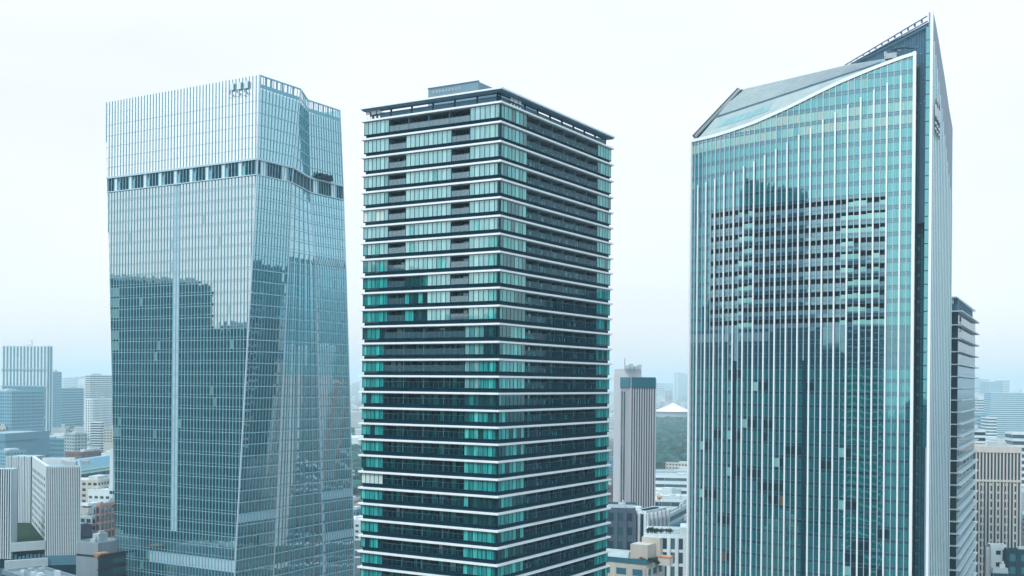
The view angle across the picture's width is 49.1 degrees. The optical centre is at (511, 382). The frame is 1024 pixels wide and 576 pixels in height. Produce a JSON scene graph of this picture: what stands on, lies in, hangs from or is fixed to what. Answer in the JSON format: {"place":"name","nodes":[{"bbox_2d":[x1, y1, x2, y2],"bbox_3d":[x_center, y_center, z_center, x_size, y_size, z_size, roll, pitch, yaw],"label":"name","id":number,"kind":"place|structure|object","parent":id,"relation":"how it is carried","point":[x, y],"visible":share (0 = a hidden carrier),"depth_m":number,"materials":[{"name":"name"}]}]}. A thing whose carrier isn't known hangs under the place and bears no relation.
{"place":"outdoors","nodes":[
{"label":"outdoors","id":0,"kind":"place"},
{"bbox_2d":[0,448,25,467],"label":"building","id":1,"kind":"structure","parent":0,"point":[5,452],"depth_m":1188.75,"materials":[{"name":"grey glass"}]},
{"bbox_2d":[1,565,75,575],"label":"office building","id":2,"kind":"structure","parent":0,"point":[41,570],"depth_m":418.73,"materials":[{"name":"grey concrete"}]},
{"bbox_2d":[49,435,63,457],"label":"office building","id":3,"kind":"structure","parent":0,"point":[56,446],"depth_m":1352.30,"materials":[{"name":"blue glass"}]},
{"bbox_2d":[64,431,86,457],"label":"building","id":4,"kind":"structure","parent":0,"point":[75,441],"depth_m":1227.08,"materials":[{"name":"grey concrete"}]},
{"bbox_2d":[81,510,94,537],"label":"office building","id":5,"kind":"structure","parent":0,"point":[88,518],"depth_m":601.58,"materials":[{"name":"grey concrete"}]},
{"bbox_2d":[87,446,99,450],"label":"building","id":6,"kind":"structure","parent":0,"point":[94,448],"depth_m":1377.28,"materials":[{"name":"white concrete"}]},
{"bbox_2d":[91,421,104,452],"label":"apartment building","id":7,"kind":"structure","parent":0,"point":[97,432],"depth_m":1486.96,"materials":[{"name":"grey concrete"}]},
{"bbox_2d":[88,485,109,502],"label":"building","id":8,"kind":"structure","parent":0,"point":[99,495],"depth_m":689.98,"materials":[{"name":"white concrete"}]},
{"bbox_2d":[95,498,114,537],"bbox_3d":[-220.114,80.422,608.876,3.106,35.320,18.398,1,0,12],"label":"apartment building","id":9,"kind":"structure","parent":0,"point":[105,516],"depth_m":605.94,"materials":[{"name":"brown brick"}]},
{"bbox_2d":[103,426,112,452],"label":"building","id":10,"kind":"structure","parent":0,"point":[108,440],"depth_m":1444.87,"materials":[{"name":"grey concrete"}]},
{"bbox_2d":[353,496,359,505],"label":"building","id":11,"kind":"structure","parent":0,"point":[356,501],"depth_m":846.61,"materials":[{"name":"grey concrete"}]},
{"bbox_2d":[354,506,360,515],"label":"building","id":12,"kind":"structure","parent":0,"point":[357,510],"depth_m":771.18,"materials":[{"name":"blue glass"}]},
{"bbox_2d":[355,550,360,557],"bbox_3d":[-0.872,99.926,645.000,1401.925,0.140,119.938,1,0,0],"label":"building","id":13,"kind":"structure","parent":0,"point":[357,554],"depth_m":647.58,"materials":[{"name":"concrete"}]},
{"bbox_2d":[354,515,362,540],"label":"building","id":14,"kind":"structure","parent":0,"point":[357,526],"depth_m":704.93,"materials":[{"name":"white concrete"}]},
{"bbox_2d":[357,80,614,575],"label":"apartment tower","id":15,"kind":"structure","parent":0,"point":[487,229],"depth_m":211.73,"materials":[{"name":"glass"}]},
{"bbox_2d":[0,0,1023,392],"label":"sky","id":16,"kind":"structure","parent":0,"point":[647,75],"materials":[{"name":"white"}]},
{"bbox_2d":[607,482,612,498],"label":"building","id":17,"kind":"structure","parent":0,"point":[610,487],"depth_m":970.85,"materials":[{"name":"grey concrete"}]},
{"bbox_2d":[609,457,612,473],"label":"building","id":18,"kind":"structure","parent":0,"point":[611,466],"depth_m":1246.08,"materials":[{"name":"blue glass"}]},
{"bbox_2d":[606,500,636,549],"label":"office building","id":19,"kind":"structure","parent":0,"point":[622,525],"depth_m":440.72,"materials":[{"name":"stone"}]},
{"bbox_2d":[606,536,673,575],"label":"office building","id":20,"kind":"structure","parent":0,"point":[623,562],"depth_m":334.52,"materials":[{"name":"beige concrete"}]},
{"bbox_2d":[655,473,686,494],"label":"office building","id":21,"kind":"structure","parent":0,"point":[677,480],"depth_m":904.91,"materials":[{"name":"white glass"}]},
{"bbox_2d":[666,461,686,468],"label":"building","id":22,"kind":"structure","parent":0,"point":[673,465],"depth_m":1165.29,"materials":[{"name":"beige concrete"}]},
{"bbox_2d":[670,514,686,526],"bbox_3d":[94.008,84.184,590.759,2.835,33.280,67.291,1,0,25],"label":"office building","id":23,"kind":"structure","parent":0,"point":[676,524],"depth_m":570.08,"materials":[{"name":"blue glass"}]},
{"bbox_2d":[350,389,1023,575],"bbox_3d":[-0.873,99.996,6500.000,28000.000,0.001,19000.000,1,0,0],"label":"ground","id":24,"kind":"structure","parent":0,"point":[358,547],"depth_m":942.24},
{"bbox_2d":[0,424,5,430],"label":"building","id":25,"kind":"structure","parent":24,"relation":"on","point":[2,427],"depth_m":1347.14,"materials":[{"name":"white concrete"}]},
{"bbox_2d":[0,389,43,430],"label":"office building","id":26,"kind":"structure","parent":24,"relation":"on","point":[21,409],"depth_m":1368.89,"materials":[{"name":"blue glass"}]},
{"bbox_2d":[0,430,49,457],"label":"podium building","id":27,"kind":"structure","parent":24,"relation":"on","point":[33,442],"depth_m":1258.06,"materials":[{"name":"blue glass"}]},
{"bbox_2d":[1,344,52,432],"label":"office tower","id":28,"kind":"structure","parent":24,"relation":"on","point":[28,367],"depth_m":1760.15,"materials":[{"name":"blue glass"}]},
{"bbox_2d":[0,455,89,575],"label":"striped office complex","id":29,"kind":"structure","parent":24,"relation":"on","point":[40,509],"depth_m":501.36,"materials":[{"name":"white concrete"}]},
{"bbox_2d":[52,370,61,426],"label":"office building","id":30,"kind":"structure","parent":24,"relation":"on","point":[57,400],"depth_m":1967.68,"materials":[{"name":"blue glass"}]},
{"bbox_2d":[62,377,79,387],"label":"office building","id":31,"kind":"structure","parent":24,"relation":"on","point":[69,382],"depth_m":5454.59,"materials":[{"name":"blue glass"}]},
{"bbox_2d":[61,387,83,428],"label":"office building","id":32,"kind":"structure","parent":24,"relation":"on","point":[72,412],"depth_m":2063.09,"materials":[{"name":"blue glass"}]},
{"bbox_2d":[65,449,100,458],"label":"building","id":33,"kind":"structure","parent":24,"relation":"on","point":[84,453],"depth_m":1026.48,"materials":[{"name":"brown brick"}]},
{"bbox_2d":[80,523,91,539],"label":"office building","id":34,"kind":"structure","parent":24,"relation":"on","point":[85,530],"depth_m":561.65,"materials":[{"name":"grey glass"}]},
{"bbox_2d":[81,502,91,507],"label":"apartment building","id":35,"kind":"structure","parent":24,"relation":"on","point":[86,505],"depth_m":661.45,"materials":[{"name":"white concrete"}]},
{"bbox_2d":[81,502,100,515],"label":"building","id":36,"kind":"structure","parent":24,"relation":"on","point":[84,511],"depth_m":658.38,"materials":[{"name":"beige concrete"}]},
{"bbox_2d":[76,455,109,477],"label":"exhibition hall","id":37,"kind":"structure","parent":24,"relation":"on","point":[98,465],"depth_m":874.97,"materials":[{"name":"blue glass"}]},
{"bbox_2d":[81,475,109,502],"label":"building","id":38,"kind":"structure","parent":24,"relation":"on","point":[96,482],"depth_m":700.71,"materials":[{"name":"beige concrete"}]},
{"bbox_2d":[76,530,116,575],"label":"office building","id":39,"kind":"structure","parent":24,"relation":"on","point":[86,559],"depth_m":453.53,"materials":[{"name":"grey concrete"}]},
{"bbox_2d":[84,397,112,441],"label":"office building","id":40,"kind":"structure","parent":24,"relation":"on","point":[100,409],"depth_m":1773.76,"materials":[{"name":"grey glass"}]},
{"bbox_2d":[85,373,111,398],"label":"apartment building","id":41,"kind":"structure","parent":24,"relation":"on","point":[98,385],"depth_m":2326.42,"materials":[{"name":"grey glass"}]},
{"bbox_2d":[94,551,125,575],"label":"restaurant building","id":42,"kind":"structure","parent":24,"relation":"on","point":[112,564],"depth_m":445.65,"materials":[{"name":"grey glass"}]},
{"bbox_2d":[109,449,114,499],"bbox_3d":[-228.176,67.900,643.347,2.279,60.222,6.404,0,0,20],"label":"office building","id":43,"kind":"structure","parent":24,"relation":"on","point":[111,493],"depth_m":640.38,"materials":[{"name":"white concrete"}]},
{"bbox_2d":[106,74,354,575],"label":"office tower","id":44,"kind":"structure","parent":24,"relation":"on","point":[232,442],"depth_m":443.15,"materials":[{"name":"blue glass"}]},
{"bbox_2d":[351,427,362,494],"bbox_3d":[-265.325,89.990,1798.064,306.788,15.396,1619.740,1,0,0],"label":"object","id":45,"kind":"object","parent":24,"relation":"on","point":[356,462],"visible":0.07,"depth_m":1171.36,"materials":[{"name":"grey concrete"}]},
{"bbox_2d":[0,379,1022,449],"bbox_3d":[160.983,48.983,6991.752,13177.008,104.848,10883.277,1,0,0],"label":"distant city","id":46,"kind":"object","parent":24,"relation":"on","point":[356,398],"visible":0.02,"depth_m":3373.82},
{"bbox_2d":[613,364,655,507],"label":"office tower","id":47,"kind":"structure","parent":24,"relation":"on","point":[634,458],"depth_m":481.22,"materials":[{"name":"grey concrete"}]},
{"bbox_2d":[634,506,669,541],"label":"office building","id":48,"kind":"structure","parent":24,"relation":"on","point":[653,516],"depth_m":442.47,"materials":[{"name":"white stone"}]},
{"bbox_2d":[656,383,672,397],"bbox_3d":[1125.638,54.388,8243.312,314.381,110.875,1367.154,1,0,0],"label":"apartment building","id":49,"kind":"structure","parent":24,"relation":"on","point":[667,386],"depth_m":8025.40,"materials":[{"name":"blue glass"}]},
{"bbox_2d":[644,523,685,575],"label":"office building","id":50,"kind":"structure","parent":24,"relation":"on","point":[674,543],"depth_m":401.87,"materials":[{"name":"white concrete"}]},
{"bbox_2d":[655,487,680,494],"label":"building","id":51,"kind":"structure","parent":24,"relation":"on","point":[668,490],"depth_m":870.72,"materials":[{"name":"white concrete"}]},
{"bbox_2d":[655,494,686,509],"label":"office building","id":52,"kind":"structure","parent":24,"relation":"on","point":[671,501],"depth_m":764.89,"materials":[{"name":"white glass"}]},
{"bbox_2d":[656,416,686,468],"bbox_3d":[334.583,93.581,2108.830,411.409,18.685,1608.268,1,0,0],"label":"woodland","id":53,"kind":"object","parent":24,"relation":"on","point":[671,439],"visible":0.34,"depth_m":1684.75,"materials":[{"name":"green plant"}]},
{"bbox_2d":[656,403,686,416],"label":"arena","id":54,"kind":"object","parent":24,"relation":"on","point":[672,410],"visible":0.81,"depth_m":2960.01,"materials":[{"name":"grey concrete"}]},
{"bbox_2d":[656,467,686,472],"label":"office building","id":55,"kind":"structure","parent":24,"relation":"on","point":[682,470],"depth_m":936.68,"materials":[{"name":"grey concrete"}]},
{"bbox_2d":[670,499,686,523],"bbox_3d":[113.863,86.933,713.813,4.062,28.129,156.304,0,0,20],"label":"office building","id":56,"kind":"structure","parent":24,"relation":"on","point":[679,512],"depth_m":673.43,"materials":[{"name":"grey concrete"}]},
{"bbox_2d":[673,372,687,399],"bbox_3d":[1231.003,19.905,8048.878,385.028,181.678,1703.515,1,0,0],"label":"apartment building","id":57,"kind":"structure","parent":24,"relation":"on","point":[680,383],"depth_m":7527.00,"materials":[{"name":"blue glass"}]},
{"bbox_2d":[686,11,952,575],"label":"office tower","id":58,"kind":"structure","parent":24,"relation":"on","point":[819,330],"depth_m":355.08,"materials":[{"name":"teal glass"}]},
{"bbox_2d":[884,47,913,61],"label":"roof crane","id":59,"kind":"object","parent":58,"relation":"on","point":[888,56],"visible":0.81,"depth_m":346.00,"materials":[{"name":"metal"}]},
{"bbox_2d":[923,434,926,446],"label":"edge window","id":60,"kind":"structure","parent":58,"relation":"in","point":[924,435],"depth_m":337.48,"materials":[{"name":"teal glass"}]},
{"bbox_2d":[923,421,926,432],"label":"edge window","id":61,"kind":"structure","parent":58,"relation":"in","point":[924,422],"depth_m":337.43,"materials":[{"name":"teal glass"}]},
{"bbox_2d":[923,407,926,419],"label":"edge window","id":62,"kind":"structure","parent":58,"relation":"in","point":[924,408],"depth_m":337.43,"materials":[{"name":"teal glass"}]},
{"bbox_2d":[923,393,926,405],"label":"edge window","id":63,"kind":"structure","parent":58,"relation":"in","point":[924,394],"depth_m":337.43,"materials":[{"name":"teal glass"}]},
{"bbox_2d":[923,380,926,391],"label":"edge window","id":64,"kind":"structure","parent":58,"relation":"in","point":[924,381],"depth_m":337.43,"materials":[{"name":"teal glass"}]},
{"bbox_2d":[923,366,926,378],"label":"edge window","id":65,"kind":"structure","parent":58,"relation":"in","point":[924,367],"depth_m":337.43,"materials":[{"name":"teal glass"}]},
{"bbox_2d":[923,353,926,364],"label":"edge window","id":66,"kind":"structure","parent":58,"relation":"in","point":[924,354],"depth_m":337.43,"materials":[{"name":"teal glass"}]},
{"bbox_2d":[923,339,926,351],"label":"edge window","id":67,"kind":"structure","parent":58,"relation":"in","point":[925,340],"depth_m":337.39,"materials":[{"name":"teal glass"}]},
{"bbox_2d":[924,325,927,337],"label":"edge window","id":68,"kind":"structure","parent":58,"relation":"in","point":[925,327],"depth_m":337.43,"materials":[{"name":"teal glass"}]},
{"bbox_2d":[924,312,927,324],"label":"edge window","id":69,"kind":"structure","parent":58,"relation":"in","point":[925,313],"depth_m":337.43,"materials":[{"name":"teal glass"}]},
{"bbox_2d":[924,298,927,310],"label":"edge window","id":70,"kind":"structure","parent":58,"relation":"in","point":[925,299],"depth_m":337.43,"materials":[{"name":"teal glass"}]},
{"bbox_2d":[924,285,927,296],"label":"edge window","id":71,"kind":"structure","parent":58,"relation":"in","point":[925,286],"depth_m":337.43,"materials":[{"name":"teal glass"}]},
{"bbox_2d":[924,271,927,283],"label":"edge window","id":72,"kind":"structure","parent":58,"relation":"in","point":[925,272],"depth_m":337.43,"materials":[{"name":"teal glass"}]},
{"bbox_2d":[924,258,927,269],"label":"edge window","id":73,"kind":"structure","parent":58,"relation":"in","point":[925,259],"depth_m":337.43,"materials":[{"name":"teal glass"}]},
{"bbox_2d":[924,244,927,256],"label":"edge window","id":74,"kind":"structure","parent":58,"relation":"in","point":[925,245],"depth_m":337.43,"materials":[{"name":"teal glass"}]},
{"bbox_2d":[924,230,927,242],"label":"edge window","id":75,"kind":"structure","parent":58,"relation":"in","point":[925,232],"depth_m":337.39,"materials":[{"name":"teal glass"}]},
{"bbox_2d":[925,217,927,229],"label":"edge window","id":76,"kind":"structure","parent":58,"relation":"in","point":[926,218],"depth_m":337.39,"materials":[{"name":"teal glass"}]},
{"bbox_2d":[925,203,928,215],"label":"edge window","id":77,"kind":"structure","parent":58,"relation":"in","point":[926,204],"depth_m":337.43,"materials":[{"name":"teal glass"}]},
{"bbox_2d":[925,190,928,201],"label":"edge window","id":78,"kind":"structure","parent":58,"relation":"in","point":[926,191],"depth_m":337.43,"materials":[{"name":"teal glass"}]},
{"bbox_2d":[925,176,928,188],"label":"edge window","id":79,"kind":"structure","parent":58,"relation":"in","point":[926,177],"depth_m":337.43,"materials":[{"name":"teal glass"}]},
{"bbox_2d":[925,163,928,174],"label":"edge window","id":80,"kind":"structure","parent":58,"relation":"in","point":[926,164],"depth_m":337.43,"materials":[{"name":"teal glass"}]},
{"bbox_2d":[925,149,928,161],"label":"edge window","id":81,"kind":"structure","parent":58,"relation":"in","point":[926,150],"depth_m":337.43,"materials":[{"name":"teal glass"}]},
{"bbox_2d":[925,135,928,147],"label":"edge window","id":82,"kind":"structure","parent":58,"relation":"in","point":[927,136],"depth_m":337.39,"materials":[{"name":"teal glass"}]},
{"bbox_2d":[925,122,928,134],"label":"edge window","id":83,"kind":"structure","parent":58,"relation":"in","point":[926,123],"depth_m":337.48,"materials":[{"name":"teal glass"}]},
{"bbox_2d":[925,108,928,120],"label":"edge window","id":84,"kind":"structure","parent":58,"relation":"in","point":[927,109],"depth_m":337.39,"materials":[{"name":"teal glass"}]},
{"bbox_2d":[926,95,929,106],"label":"edge window","id":85,"kind":"structure","parent":58,"relation":"in","point":[927,96],"depth_m":337.48,"materials":[{"name":"teal glass"}]},
{"bbox_2d":[926,81,929,93],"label":"edge window","id":86,"kind":"structure","parent":58,"relation":"in","point":[927,82],"depth_m":337.43,"materials":[{"name":"teal glass"}]},
{"bbox_2d":[926,67,929,79],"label":"edge window","id":87,"kind":"structure","parent":58,"relation":"in","point":[927,69],"depth_m":337.39,"materials":[{"name":"teal glass"}]},
{"bbox_2d":[926,54,929,66],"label":"edge window","id":88,"kind":"structure","parent":58,"relation":"in","point":[927,55],"depth_m":337.48,"materials":[{"name":"teal glass"}]},
{"bbox_2d":[926,40,929,52],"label":"edge window","id":89,"kind":"structure","parent":58,"relation":"in","point":[928,41],"depth_m":337.39,"materials":[{"name":"teal glass"}]},
{"bbox_2d":[926,27,929,39],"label":"edge window","id":90,"kind":"structure","parent":58,"relation":"in","point":[927,28],"depth_m":337.48,"materials":[{"name":"teal glass"}]},
{"bbox_2d":[975,399,983,413],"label":"office building","id":91,"kind":"structure","parent":24,"relation":"on","point":[979,403],"depth_m":2162.45,"materials":[{"name":"white glass"}]},
{"bbox_2d":[974,424,985,443],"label":"apartment building","id":92,"kind":"structure","parent":24,"relation":"on","point":[980,434],"depth_m":800.54,"materials":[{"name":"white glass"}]},
{"bbox_2d":[974,414,987,428],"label":"office building","id":93,"kind":"structure","parent":24,"relation":"on","point":[978,421],"depth_m":1959.28,"materials":[{"name":"blue glass"}]},
{"bbox_2d":[975,379,988,392],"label":"office building","id":94,"kind":"structure","parent":24,"relation":"on","point":[977,381],"depth_m":5620.45,"materials":[{"name":"glass"}]},
{"bbox_2d":[980,416,996,437],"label":"apartment building","id":95,"kind":"structure","parent":24,"relation":"on","point":[988,424],"depth_m":1891.77,"materials":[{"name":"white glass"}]},
{"bbox_2d":[979,381,1002,392],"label":"office building","id":96,"kind":"structure","parent":24,"relation":"on","point":[988,386],"depth_m":5048.08,"materials":[{"name":"blue glass"}]},
{"bbox_2d":[985,543,1005,575],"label":"office building","id":97,"kind":"structure","parent":24,"relation":"on","point":[993,554],"depth_m":420.58,"materials":[{"name":"white concrete"}]},
{"bbox_2d":[973,439,1021,575],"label":"office building","id":98,"kind":"structure","parent":24,"relation":"on","point":[998,484],"depth_m":561.43,"materials":[{"name":"beige concrete"}]},
{"bbox_2d":[995,380,1009,391],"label":"office building","id":99,"kind":"structure","parent":24,"relation":"on","point":[1006,385],"depth_m":5402.75,"materials":[{"name":"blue glass"}]},
{"bbox_2d":[984,392,1023,435],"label":"office building","id":100,"kind":"structure","parent":24,"relation":"on","point":[1006,409],"depth_m":2039.85,"materials":[{"name":"blue glass"}]},
{"bbox_2d":[1021,487,1023,512],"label":"building","id":101,"kind":"structure","parent":24,"relation":"on","point":[1022,500],"depth_m":889.30,"materials":[{"name":"grey concrete"}]},
{"bbox_2d":[949,296,979,575],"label":"office building","id":102,"kind":"structure","parent":0,"point":[963,523],"depth_m":435.11,"materials":[{"name":"grey metal"}]},
{"bbox_2d":[990,561,1007,575],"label":"office building","id":103,"kind":"structure","parent":0,"point":[1001,570],"depth_m":390.50,"materials":[{"name":"grey concrete"}]},
{"bbox_2d":[1002,546,1023,575],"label":"office building","id":104,"kind":"structure","parent":0,"point":[1013,559],"depth_m":402.05,"materials":[{"name":"blue glass"}]},
{"bbox_2d":[1005,431,1023,486],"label":"apartment building","id":105,"kind":"structure","parent":0,"point":[1014,438],"depth_m":905.16,"materials":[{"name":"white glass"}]},
{"bbox_2d":[1021,521,1022,541],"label":"building","id":106,"kind":"structure","parent":0,"point":[1021,531],"depth_m":723.26,"materials":[{"name":"grey concrete"}]},
{"bbox_2d":[1021,512,1023,532],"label":"building","id":107,"kind":"structure","parent":0,"point":[1022,516],"depth_m":770.09,"materials":[{"name":"grey glass"}]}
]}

